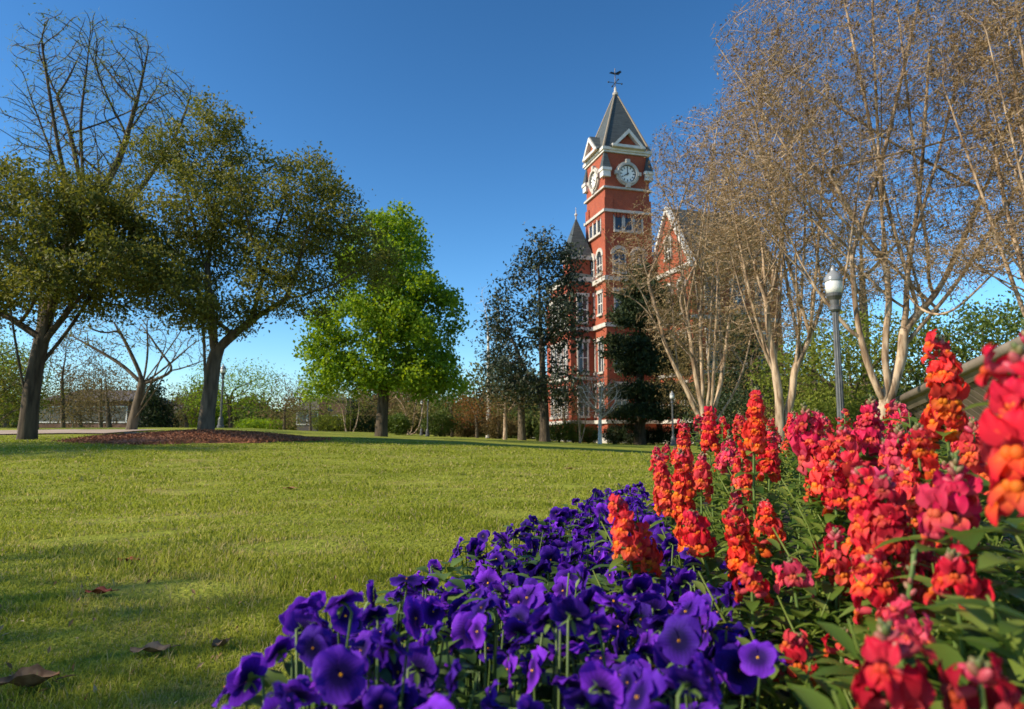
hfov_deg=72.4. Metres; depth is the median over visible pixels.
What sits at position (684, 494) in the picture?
snapdragon
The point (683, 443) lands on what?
snapdragon
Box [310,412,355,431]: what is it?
shrub
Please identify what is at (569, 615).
pansy plant
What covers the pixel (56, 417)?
window
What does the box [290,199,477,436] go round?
lime tree
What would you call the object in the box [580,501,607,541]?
pansy plant
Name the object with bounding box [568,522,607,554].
pansy plant
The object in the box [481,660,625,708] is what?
pansy plant
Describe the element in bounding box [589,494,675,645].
snapdragon
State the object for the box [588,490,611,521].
pansy plant
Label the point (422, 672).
pansy plant
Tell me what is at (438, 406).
tree
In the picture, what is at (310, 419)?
tree
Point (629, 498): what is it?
pansy plant
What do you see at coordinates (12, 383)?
tree
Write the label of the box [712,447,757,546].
snapdragon
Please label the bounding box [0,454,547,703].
lawn litter
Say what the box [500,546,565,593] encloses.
pansy plant
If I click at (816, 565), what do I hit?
snapdragon
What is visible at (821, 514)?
snapdragon
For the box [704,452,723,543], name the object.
snapdragon
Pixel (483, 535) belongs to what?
pansy plant
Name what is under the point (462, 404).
tree
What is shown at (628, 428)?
shrub
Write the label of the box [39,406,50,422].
window
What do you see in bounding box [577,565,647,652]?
pansy plant
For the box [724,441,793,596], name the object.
snapdragon
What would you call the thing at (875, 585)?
snapdragon
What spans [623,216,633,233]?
window
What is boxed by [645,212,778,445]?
tree
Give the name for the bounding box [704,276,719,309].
window
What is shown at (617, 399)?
window
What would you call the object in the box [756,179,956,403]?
crape myrtle
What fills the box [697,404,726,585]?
snapdragon
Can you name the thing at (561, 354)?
window
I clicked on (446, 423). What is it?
shrub
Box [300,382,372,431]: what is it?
tree
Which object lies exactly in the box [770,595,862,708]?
snapdragon
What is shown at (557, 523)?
pansy plant
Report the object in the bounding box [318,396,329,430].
brick pillar
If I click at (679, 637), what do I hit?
pansy plant
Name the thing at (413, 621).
pansy plant
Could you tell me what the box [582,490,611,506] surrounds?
pansy plant
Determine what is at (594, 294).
window
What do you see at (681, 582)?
pansy plant
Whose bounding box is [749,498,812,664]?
snapdragon
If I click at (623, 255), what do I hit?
window
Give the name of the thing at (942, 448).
snapdragon
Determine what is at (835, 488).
snapdragon
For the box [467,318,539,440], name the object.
magnolia tree
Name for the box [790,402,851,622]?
snapdragon
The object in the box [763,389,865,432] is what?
shrub
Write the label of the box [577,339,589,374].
window
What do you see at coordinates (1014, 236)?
crape myrtle
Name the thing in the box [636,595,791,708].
pansy plant
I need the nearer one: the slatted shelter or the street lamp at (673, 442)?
the slatted shelter
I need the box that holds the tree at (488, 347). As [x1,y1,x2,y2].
[477,288,492,437]
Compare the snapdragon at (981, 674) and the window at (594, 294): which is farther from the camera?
the window at (594, 294)
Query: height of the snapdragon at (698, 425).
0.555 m
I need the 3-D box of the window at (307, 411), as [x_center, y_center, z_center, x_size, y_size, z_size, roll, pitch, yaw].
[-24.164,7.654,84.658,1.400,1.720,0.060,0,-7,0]
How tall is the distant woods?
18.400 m
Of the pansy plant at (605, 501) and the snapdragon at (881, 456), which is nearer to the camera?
the snapdragon at (881, 456)
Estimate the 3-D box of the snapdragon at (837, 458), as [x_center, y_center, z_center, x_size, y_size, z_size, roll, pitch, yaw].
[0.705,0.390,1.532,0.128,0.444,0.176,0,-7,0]
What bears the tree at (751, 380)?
on the lawn at (152, 588)
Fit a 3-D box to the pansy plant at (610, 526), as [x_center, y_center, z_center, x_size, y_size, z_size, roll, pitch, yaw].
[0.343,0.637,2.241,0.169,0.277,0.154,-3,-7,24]
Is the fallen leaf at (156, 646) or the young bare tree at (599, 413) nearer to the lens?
the fallen leaf at (156, 646)
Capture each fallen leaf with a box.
[0,663,74,687]
[85,586,115,593]
[118,556,139,560]
[130,641,180,652]
[211,638,228,647]
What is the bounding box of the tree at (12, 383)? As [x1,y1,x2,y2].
[0,326,71,427]
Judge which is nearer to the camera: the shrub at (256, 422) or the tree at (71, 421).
the tree at (71, 421)
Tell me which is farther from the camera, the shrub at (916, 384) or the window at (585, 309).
the window at (585, 309)
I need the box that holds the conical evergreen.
[126,373,185,427]
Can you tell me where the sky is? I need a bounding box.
[0,0,1023,411]
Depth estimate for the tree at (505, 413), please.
51.68 m
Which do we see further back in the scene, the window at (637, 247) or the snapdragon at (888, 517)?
the window at (637, 247)
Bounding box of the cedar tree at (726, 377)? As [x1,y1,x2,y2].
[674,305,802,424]
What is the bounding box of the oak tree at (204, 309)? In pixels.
[15,85,413,429]
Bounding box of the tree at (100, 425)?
[55,356,135,427]
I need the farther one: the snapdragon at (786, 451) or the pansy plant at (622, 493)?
the pansy plant at (622, 493)
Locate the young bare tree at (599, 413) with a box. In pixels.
[573,368,626,443]
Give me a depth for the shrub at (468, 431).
60.91 m
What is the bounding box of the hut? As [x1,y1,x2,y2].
[295,400,332,430]
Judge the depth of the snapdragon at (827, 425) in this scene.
1.71 m
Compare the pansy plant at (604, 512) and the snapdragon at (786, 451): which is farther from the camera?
the snapdragon at (786, 451)
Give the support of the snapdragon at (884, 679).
on the bed soil
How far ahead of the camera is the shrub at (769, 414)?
27.66 m
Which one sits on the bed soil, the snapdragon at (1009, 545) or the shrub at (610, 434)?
the snapdragon at (1009, 545)
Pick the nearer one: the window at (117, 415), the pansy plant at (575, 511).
the pansy plant at (575, 511)
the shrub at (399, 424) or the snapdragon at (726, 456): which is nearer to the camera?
the snapdragon at (726, 456)
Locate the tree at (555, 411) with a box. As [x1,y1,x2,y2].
[549,391,579,441]
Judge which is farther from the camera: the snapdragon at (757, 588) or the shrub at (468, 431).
the shrub at (468, 431)
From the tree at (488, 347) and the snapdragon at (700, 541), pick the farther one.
the tree at (488, 347)
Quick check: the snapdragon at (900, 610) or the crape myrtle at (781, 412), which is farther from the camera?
the crape myrtle at (781, 412)
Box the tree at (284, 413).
[252,373,321,429]
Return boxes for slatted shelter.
[895,336,1023,425]
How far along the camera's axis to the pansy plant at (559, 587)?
1.12 m
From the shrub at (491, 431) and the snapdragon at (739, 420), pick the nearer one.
the snapdragon at (739, 420)
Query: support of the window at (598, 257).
in the brick hall
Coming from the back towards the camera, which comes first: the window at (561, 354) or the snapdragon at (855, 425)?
the window at (561, 354)
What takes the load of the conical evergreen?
on the lawn at (152, 588)
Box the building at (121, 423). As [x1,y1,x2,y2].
[39,390,179,427]
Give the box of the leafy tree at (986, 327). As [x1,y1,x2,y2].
[872,272,1023,389]
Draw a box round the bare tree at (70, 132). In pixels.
[0,3,206,429]
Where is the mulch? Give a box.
[49,428,340,444]
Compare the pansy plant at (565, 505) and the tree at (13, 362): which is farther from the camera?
the tree at (13, 362)
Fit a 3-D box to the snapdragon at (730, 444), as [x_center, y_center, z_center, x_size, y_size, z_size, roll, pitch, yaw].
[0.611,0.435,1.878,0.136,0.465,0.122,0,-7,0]
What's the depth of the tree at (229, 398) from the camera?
41.78 m
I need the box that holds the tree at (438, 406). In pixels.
[424,372,479,436]
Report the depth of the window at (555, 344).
72.54 m
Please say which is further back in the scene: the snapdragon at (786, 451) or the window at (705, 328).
the window at (705, 328)
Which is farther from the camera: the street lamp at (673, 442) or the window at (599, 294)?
the window at (599, 294)
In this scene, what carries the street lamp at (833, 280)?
on the lawn at (152, 588)
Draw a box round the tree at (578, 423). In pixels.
[549,372,594,442]
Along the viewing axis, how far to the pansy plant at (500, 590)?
1.13 m
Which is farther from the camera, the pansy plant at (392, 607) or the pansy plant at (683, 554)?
the pansy plant at (683, 554)
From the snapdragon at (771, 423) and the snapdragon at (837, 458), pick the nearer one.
the snapdragon at (837, 458)
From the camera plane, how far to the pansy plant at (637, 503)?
2.35 m
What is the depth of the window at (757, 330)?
63.55 m
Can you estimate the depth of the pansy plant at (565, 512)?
2.24 m
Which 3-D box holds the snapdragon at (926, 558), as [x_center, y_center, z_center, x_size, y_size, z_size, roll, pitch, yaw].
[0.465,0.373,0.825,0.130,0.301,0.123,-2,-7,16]
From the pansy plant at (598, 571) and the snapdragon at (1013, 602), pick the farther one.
the pansy plant at (598, 571)
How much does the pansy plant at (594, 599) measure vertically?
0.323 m
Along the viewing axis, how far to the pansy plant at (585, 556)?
1.61 m
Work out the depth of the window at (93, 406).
71.69 m
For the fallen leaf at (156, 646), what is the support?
on the lawn at (152, 588)
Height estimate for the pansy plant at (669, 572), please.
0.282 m
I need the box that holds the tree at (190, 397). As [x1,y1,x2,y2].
[173,382,227,421]
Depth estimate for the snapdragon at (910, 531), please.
0.97 m
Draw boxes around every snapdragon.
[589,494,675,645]
[597,521,665,645]
[639,445,667,521]
[649,451,710,597]
[649,453,671,518]
[653,442,670,522]
[657,448,712,587]
[666,446,676,491]
[667,417,704,526]
[671,470,723,558]
[672,509,760,635]
[690,430,704,507]
[691,414,704,510]
[692,450,721,586]
[692,562,786,708]
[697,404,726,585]
[703,451,730,567]
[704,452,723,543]
[707,446,734,578]
[707,502,777,640]
[712,415,731,552]
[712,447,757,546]
[713,485,772,620]
[714,386,785,638]
[718,429,744,540]
[718,492,783,599]
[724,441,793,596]
[732,410,774,538]
[732,426,743,450]
[736,628,831,708]
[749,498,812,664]
[752,430,805,615]
[755,425,787,580]
[755,557,854,697]
[756,438,794,527]
[763,417,784,511]
[765,522,864,642]
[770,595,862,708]
[771,538,840,662]
[774,414,815,606]
[774,431,788,518]
[777,432,865,655]
[778,408,808,561]
[782,472,816,633]
[783,431,805,527]
[783,457,802,514]
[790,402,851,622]
[790,454,847,622]
[791,459,870,667]
[791,618,937,708]
[798,472,853,635]
[803,433,852,623]
[808,547,1023,708]
[811,424,873,637]
[813,408,847,537]
[813,416,848,559]
[820,394,884,596]
[825,416,847,519]
[827,461,898,694]
[831,550,918,664]
[833,408,860,558]
[838,474,931,664]
[842,600,965,708]
[844,543,944,677]
[847,423,924,624]
[850,549,938,677]
[852,418,873,466]
[859,450,1023,698]
[866,459,946,678]
[869,509,967,672]
[876,403,889,457]
[877,400,941,482]
[877,438,934,554]
[881,399,943,556]
[882,425,891,468]
[894,422,943,547]
[912,543,1023,690]
[913,532,1015,667]
[919,329,1008,588]
[924,342,1023,703]
[928,665,1013,684]
[929,460,979,633]
[934,451,1023,659]
[935,438,946,470]
[937,651,1023,708]
[941,440,984,555]
[944,417,1022,686]
[953,434,1018,605]
[962,320,1023,683]
[974,512,1023,693]
[983,515,1022,595]
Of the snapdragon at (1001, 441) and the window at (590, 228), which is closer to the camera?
the snapdragon at (1001, 441)
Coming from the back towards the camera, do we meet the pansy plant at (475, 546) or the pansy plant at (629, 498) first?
the pansy plant at (629, 498)
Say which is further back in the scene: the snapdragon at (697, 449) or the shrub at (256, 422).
the shrub at (256, 422)
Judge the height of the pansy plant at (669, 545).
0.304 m
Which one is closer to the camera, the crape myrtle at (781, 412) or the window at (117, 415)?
the crape myrtle at (781, 412)
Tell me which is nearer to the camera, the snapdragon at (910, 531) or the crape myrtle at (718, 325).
the snapdragon at (910, 531)
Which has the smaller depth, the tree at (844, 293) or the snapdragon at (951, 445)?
the snapdragon at (951, 445)
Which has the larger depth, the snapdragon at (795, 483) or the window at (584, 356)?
the window at (584, 356)
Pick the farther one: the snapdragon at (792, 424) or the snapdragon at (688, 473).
the snapdragon at (688, 473)
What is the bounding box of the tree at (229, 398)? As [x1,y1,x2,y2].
[168,354,298,427]
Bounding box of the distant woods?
[0,350,920,438]
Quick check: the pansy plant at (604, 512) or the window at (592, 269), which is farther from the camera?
the window at (592, 269)
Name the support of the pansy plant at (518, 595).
on the bed soil
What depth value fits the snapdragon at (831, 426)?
2.80 m
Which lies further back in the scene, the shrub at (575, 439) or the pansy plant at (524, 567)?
the shrub at (575, 439)
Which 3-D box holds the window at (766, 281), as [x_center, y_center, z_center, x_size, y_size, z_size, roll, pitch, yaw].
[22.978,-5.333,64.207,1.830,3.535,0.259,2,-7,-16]
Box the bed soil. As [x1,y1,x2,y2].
[437,502,1023,708]
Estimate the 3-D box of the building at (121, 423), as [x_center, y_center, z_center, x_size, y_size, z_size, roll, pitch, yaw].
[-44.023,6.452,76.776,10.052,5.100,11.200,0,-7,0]
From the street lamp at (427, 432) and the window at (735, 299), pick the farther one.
the window at (735, 299)
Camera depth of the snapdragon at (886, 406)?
2.28 m
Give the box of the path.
[0,429,156,433]
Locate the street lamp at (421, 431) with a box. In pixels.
[419,400,422,434]
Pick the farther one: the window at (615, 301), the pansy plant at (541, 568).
the window at (615, 301)
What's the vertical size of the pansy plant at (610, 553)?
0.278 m
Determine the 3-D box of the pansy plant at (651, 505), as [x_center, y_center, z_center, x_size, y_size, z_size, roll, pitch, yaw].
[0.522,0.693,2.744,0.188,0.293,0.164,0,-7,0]
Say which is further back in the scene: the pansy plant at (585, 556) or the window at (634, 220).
the window at (634, 220)
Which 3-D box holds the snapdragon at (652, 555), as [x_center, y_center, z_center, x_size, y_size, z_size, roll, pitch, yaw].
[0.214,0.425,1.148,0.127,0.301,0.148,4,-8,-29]
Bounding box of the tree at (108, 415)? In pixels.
[47,356,136,427]
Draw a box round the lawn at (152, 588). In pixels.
[0,428,950,708]
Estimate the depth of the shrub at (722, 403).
29.39 m
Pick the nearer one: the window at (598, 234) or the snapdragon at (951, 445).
the snapdragon at (951, 445)
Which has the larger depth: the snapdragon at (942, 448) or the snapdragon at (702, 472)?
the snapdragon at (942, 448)
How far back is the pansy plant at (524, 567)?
1.44 m
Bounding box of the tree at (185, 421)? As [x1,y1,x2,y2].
[162,376,215,427]
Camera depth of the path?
23.28 m
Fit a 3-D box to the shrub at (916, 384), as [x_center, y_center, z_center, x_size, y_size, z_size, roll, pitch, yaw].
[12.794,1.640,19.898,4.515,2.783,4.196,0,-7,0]
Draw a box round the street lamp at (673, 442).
[670,391,675,445]
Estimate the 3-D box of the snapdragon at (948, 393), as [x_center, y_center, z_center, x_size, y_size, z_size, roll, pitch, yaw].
[0.645,0.260,1.024,0.140,0.592,0.148,0,-7,0]
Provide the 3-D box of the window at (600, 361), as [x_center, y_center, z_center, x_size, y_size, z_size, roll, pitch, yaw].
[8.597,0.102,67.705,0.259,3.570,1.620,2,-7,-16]
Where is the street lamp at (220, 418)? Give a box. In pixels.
[217,364,225,427]
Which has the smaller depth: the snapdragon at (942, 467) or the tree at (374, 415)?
the snapdragon at (942, 467)
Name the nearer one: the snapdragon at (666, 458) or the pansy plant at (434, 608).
the pansy plant at (434, 608)
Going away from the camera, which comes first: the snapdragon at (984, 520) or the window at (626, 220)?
the snapdragon at (984, 520)
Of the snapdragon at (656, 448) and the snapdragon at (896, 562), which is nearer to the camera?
the snapdragon at (896, 562)
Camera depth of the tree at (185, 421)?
45.69 m
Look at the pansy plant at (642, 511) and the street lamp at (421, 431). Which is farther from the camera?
the street lamp at (421, 431)
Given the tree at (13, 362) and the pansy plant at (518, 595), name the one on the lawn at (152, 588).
the tree at (13, 362)
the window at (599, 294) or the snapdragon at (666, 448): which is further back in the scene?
the window at (599, 294)
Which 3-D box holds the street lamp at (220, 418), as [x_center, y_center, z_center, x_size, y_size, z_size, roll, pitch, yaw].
[-14.086,2.011,34.001,0.340,3.132,0.340,0,-7,0]
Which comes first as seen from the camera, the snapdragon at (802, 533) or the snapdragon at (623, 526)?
the snapdragon at (623, 526)
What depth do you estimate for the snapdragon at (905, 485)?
0.97 m
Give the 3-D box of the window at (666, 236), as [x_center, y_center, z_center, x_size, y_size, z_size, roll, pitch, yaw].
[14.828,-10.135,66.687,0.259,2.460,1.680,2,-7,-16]
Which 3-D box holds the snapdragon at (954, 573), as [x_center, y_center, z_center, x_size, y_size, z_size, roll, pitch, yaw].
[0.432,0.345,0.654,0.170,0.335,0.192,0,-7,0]
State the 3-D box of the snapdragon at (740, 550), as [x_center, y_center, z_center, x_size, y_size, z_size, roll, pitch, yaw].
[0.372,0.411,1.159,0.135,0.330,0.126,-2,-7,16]
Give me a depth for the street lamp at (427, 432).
53.69 m
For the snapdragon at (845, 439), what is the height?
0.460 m
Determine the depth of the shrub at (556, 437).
55.97 m
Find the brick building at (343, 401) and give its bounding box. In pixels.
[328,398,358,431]
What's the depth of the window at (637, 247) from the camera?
68.45 m
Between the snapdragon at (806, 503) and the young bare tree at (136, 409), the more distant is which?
the young bare tree at (136, 409)
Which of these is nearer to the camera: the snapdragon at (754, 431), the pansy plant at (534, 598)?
the pansy plant at (534, 598)
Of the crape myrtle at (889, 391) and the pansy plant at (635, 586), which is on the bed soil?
the pansy plant at (635, 586)
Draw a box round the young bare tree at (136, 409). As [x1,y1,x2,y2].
[56,311,209,429]
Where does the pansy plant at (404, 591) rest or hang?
on the bed soil
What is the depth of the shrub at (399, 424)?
51.14 m
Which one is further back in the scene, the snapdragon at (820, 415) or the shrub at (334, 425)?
the shrub at (334, 425)
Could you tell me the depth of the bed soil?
1.97 m
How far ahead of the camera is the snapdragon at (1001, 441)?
0.50 m
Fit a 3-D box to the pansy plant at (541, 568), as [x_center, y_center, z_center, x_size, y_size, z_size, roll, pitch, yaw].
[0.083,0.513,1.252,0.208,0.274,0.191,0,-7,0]
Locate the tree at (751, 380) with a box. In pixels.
[680,321,807,443]
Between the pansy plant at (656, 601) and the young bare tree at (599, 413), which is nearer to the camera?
the pansy plant at (656, 601)
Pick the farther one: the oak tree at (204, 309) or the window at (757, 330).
the window at (757, 330)
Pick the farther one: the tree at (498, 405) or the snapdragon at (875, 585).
the tree at (498, 405)
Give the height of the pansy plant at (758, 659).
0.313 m
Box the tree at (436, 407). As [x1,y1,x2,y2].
[408,389,466,434]
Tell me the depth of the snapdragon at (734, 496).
1.43 m
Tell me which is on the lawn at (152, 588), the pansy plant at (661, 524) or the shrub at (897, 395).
the shrub at (897, 395)
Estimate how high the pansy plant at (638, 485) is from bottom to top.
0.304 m
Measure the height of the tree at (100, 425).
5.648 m
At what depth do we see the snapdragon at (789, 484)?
3.42 m
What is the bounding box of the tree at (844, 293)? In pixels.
[758,229,920,413]
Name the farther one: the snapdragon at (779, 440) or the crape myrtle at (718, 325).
the crape myrtle at (718, 325)
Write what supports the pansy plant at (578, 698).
on the bed soil
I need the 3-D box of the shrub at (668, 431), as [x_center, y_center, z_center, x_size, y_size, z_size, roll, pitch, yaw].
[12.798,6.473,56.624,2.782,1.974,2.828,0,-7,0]
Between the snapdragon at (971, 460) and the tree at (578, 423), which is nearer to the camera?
the snapdragon at (971, 460)
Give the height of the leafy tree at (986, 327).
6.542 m
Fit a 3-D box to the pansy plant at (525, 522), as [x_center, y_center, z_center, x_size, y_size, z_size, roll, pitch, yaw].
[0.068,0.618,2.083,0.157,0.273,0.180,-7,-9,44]
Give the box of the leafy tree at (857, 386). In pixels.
[733,300,969,427]
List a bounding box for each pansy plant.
[212,589,386,708]
[221,681,294,708]
[261,617,479,708]
[278,595,447,708]
[301,574,423,706]
[312,629,443,708]
[368,583,446,693]
[380,574,484,693]
[402,591,555,708]
[414,558,476,656]
[415,688,615,708]
[421,593,555,708]
[425,568,506,691]
[437,572,537,704]
[448,537,501,579]
[459,527,522,571]
[462,531,534,650]
[474,551,553,646]
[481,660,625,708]
[485,594,626,708]
[486,561,589,699]
[497,583,636,707]
[499,525,550,602]
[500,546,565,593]
[502,515,555,545]
[511,576,611,676]
[516,559,609,669]
[517,532,579,593]
[520,540,601,592]
[524,521,580,577]
[534,584,663,708]
[536,507,585,542]
[538,506,572,531]
[547,550,621,595]
[551,516,592,542]
[559,535,608,563]
[562,504,583,534]
[566,488,601,530]
[568,503,608,539]
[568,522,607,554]
[569,498,595,534]
[573,544,621,594]
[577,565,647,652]
[578,507,619,572]
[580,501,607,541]
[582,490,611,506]
[583,613,757,704]
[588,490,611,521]
[588,573,663,654]
[593,532,630,593]
[600,510,636,540]
[601,543,625,609]
[604,488,628,500]
[604,492,635,498]
[607,483,623,501]
[607,537,692,593]
[608,566,712,647]
[611,582,734,704]
[619,483,646,498]
[620,496,632,519]
[623,483,650,510]
[623,663,711,708]
[626,481,642,496]
[626,493,664,521]
[629,504,668,538]
[630,500,647,524]
[634,517,669,527]
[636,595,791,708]
[637,491,653,503]
[642,515,658,537]
[650,540,676,558]
[651,527,679,565]
[652,640,778,708]
[653,557,749,646]
[662,547,704,589]
[664,568,766,706]
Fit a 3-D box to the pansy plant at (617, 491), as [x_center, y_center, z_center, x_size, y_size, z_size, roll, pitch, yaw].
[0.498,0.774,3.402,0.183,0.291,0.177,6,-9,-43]
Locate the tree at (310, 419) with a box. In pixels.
[276,366,341,430]
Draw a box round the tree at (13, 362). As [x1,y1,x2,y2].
[0,329,65,427]
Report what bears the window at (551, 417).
in the brick hall
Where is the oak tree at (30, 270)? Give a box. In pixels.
[0,147,195,439]
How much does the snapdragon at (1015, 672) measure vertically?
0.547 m
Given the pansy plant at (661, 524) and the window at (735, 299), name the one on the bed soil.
the pansy plant at (661, 524)
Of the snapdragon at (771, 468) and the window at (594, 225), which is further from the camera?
the window at (594, 225)
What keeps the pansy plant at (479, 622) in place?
on the bed soil
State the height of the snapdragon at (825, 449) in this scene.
0.446 m
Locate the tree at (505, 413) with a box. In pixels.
[472,373,533,439]
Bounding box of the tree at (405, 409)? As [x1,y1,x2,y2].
[377,383,446,434]
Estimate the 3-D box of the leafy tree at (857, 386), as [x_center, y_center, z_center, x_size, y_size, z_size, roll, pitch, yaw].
[12.819,0.940,26.881,8.319,6.294,7.250,0,-7,0]
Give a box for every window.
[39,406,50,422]
[51,406,59,422]
[89,406,98,422]
[102,406,114,422]
[114,406,127,422]
[296,411,307,424]
[306,411,317,424]
[550,390,554,418]
[553,344,558,378]
[559,342,563,375]
[563,339,568,375]
[576,293,588,324]
[576,385,590,417]
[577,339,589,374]
[588,223,592,241]
[590,253,595,279]
[592,220,596,239]
[592,293,595,318]
[593,339,596,374]
[595,248,602,277]
[596,218,600,236]
[596,289,602,316]
[597,336,603,374]
[610,245,627,274]
[613,215,623,232]
[613,287,624,311]
[614,381,629,407]
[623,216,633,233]
[630,247,647,274]
[633,216,643,234]
[663,236,672,261]
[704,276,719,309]
[705,328,718,367]
[729,276,745,313]
[755,281,770,315]
[756,330,767,369]
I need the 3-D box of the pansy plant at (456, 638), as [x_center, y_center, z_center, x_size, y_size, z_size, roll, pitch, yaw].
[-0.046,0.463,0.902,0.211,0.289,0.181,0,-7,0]
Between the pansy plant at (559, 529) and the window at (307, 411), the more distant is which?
the window at (307, 411)
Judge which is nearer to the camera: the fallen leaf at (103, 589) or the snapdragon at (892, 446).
the snapdragon at (892, 446)
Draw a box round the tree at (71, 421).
[39,365,116,427]
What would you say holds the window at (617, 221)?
in the brick hall
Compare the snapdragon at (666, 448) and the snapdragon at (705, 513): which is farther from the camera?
the snapdragon at (666, 448)
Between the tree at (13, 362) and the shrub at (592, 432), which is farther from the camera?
the shrub at (592, 432)
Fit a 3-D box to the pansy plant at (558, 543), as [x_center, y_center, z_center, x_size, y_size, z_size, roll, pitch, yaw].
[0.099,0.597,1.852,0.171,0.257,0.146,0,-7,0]
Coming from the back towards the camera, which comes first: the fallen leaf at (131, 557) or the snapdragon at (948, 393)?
the fallen leaf at (131, 557)
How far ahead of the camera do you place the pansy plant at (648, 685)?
0.48 m
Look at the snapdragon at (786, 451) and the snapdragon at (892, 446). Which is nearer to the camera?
the snapdragon at (892, 446)
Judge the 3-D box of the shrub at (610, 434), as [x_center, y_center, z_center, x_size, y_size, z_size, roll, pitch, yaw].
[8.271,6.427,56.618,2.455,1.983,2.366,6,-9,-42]
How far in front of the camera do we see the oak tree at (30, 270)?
17.21 m
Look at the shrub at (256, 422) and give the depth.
60.85 m
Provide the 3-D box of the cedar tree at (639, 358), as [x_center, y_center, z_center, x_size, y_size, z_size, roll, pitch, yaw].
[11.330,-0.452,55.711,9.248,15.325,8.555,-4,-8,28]
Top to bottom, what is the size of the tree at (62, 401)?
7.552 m
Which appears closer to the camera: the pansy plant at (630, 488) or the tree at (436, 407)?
the pansy plant at (630, 488)
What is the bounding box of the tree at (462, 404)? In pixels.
[441,385,510,437]
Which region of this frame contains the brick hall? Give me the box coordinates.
[547,68,784,443]
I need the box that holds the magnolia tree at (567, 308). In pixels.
[469,222,603,441]
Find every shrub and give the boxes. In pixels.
[183,396,227,427]
[233,416,282,429]
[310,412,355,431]
[388,412,412,434]
[420,410,459,436]
[454,417,485,437]
[479,413,525,438]
[533,425,560,441]
[549,421,573,441]
[558,419,586,442]
[571,425,597,443]
[602,423,626,444]
[615,421,646,444]
[646,426,667,444]
[655,423,681,444]
[670,420,694,443]
[676,384,774,447]
[728,401,830,428]
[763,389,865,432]
[849,386,941,449]
[873,370,950,449]
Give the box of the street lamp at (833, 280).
[824,265,844,451]
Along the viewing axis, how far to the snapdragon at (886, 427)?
2.48 m
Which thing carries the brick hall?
on the lawn at (152, 588)
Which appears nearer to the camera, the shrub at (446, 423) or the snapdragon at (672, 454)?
the snapdragon at (672, 454)
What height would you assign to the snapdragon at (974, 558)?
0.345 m
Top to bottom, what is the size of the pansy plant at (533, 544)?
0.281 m
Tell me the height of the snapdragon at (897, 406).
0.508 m
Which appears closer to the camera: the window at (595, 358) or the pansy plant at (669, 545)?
the pansy plant at (669, 545)
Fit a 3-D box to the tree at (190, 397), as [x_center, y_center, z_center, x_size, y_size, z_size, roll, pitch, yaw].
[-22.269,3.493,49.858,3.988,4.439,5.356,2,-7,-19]
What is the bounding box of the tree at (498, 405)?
[472,368,525,437]
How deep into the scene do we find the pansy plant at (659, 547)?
1.59 m
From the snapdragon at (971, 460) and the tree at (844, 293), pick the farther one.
the tree at (844, 293)
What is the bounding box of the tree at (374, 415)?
[344,383,414,419]
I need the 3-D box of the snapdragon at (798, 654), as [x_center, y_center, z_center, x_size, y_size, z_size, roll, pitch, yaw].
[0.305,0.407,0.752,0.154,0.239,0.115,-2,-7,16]
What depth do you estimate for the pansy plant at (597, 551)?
1.69 m
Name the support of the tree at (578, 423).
on the lawn at (152, 588)
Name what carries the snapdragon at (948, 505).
on the bed soil
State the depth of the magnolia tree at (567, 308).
50.08 m
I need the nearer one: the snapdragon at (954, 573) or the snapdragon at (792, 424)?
the snapdragon at (954, 573)
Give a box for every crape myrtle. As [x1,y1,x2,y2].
[590,93,782,454]
[680,31,876,458]
[708,0,1023,418]
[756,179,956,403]
[912,0,1023,316]
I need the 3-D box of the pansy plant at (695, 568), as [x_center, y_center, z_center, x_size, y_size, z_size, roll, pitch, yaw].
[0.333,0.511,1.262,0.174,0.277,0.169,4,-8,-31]
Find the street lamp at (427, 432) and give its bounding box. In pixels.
[425,400,429,435]
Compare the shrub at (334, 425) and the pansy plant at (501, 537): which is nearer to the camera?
the pansy plant at (501, 537)
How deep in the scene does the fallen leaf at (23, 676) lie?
1.40 m
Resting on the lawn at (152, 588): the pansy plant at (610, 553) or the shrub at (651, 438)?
the shrub at (651, 438)
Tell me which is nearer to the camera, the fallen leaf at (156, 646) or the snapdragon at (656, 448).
the fallen leaf at (156, 646)
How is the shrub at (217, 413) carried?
on the lawn at (152, 588)
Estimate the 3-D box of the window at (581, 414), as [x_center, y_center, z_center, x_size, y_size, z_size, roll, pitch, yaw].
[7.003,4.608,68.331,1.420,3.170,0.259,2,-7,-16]
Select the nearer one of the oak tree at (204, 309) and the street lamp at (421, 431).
the oak tree at (204, 309)
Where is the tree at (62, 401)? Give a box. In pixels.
[16,320,128,427]
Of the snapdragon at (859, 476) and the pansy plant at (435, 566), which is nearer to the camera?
the snapdragon at (859, 476)
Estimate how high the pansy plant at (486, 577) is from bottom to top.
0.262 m
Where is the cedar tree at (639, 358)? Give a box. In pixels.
[591,255,711,444]
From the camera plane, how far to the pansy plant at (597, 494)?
2.91 m
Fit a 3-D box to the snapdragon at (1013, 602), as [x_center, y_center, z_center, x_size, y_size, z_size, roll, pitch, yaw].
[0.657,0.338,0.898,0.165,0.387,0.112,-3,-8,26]
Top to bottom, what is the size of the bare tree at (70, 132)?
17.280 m
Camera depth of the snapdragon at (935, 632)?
0.74 m
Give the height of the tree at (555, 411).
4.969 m
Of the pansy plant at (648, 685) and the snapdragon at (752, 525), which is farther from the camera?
the snapdragon at (752, 525)

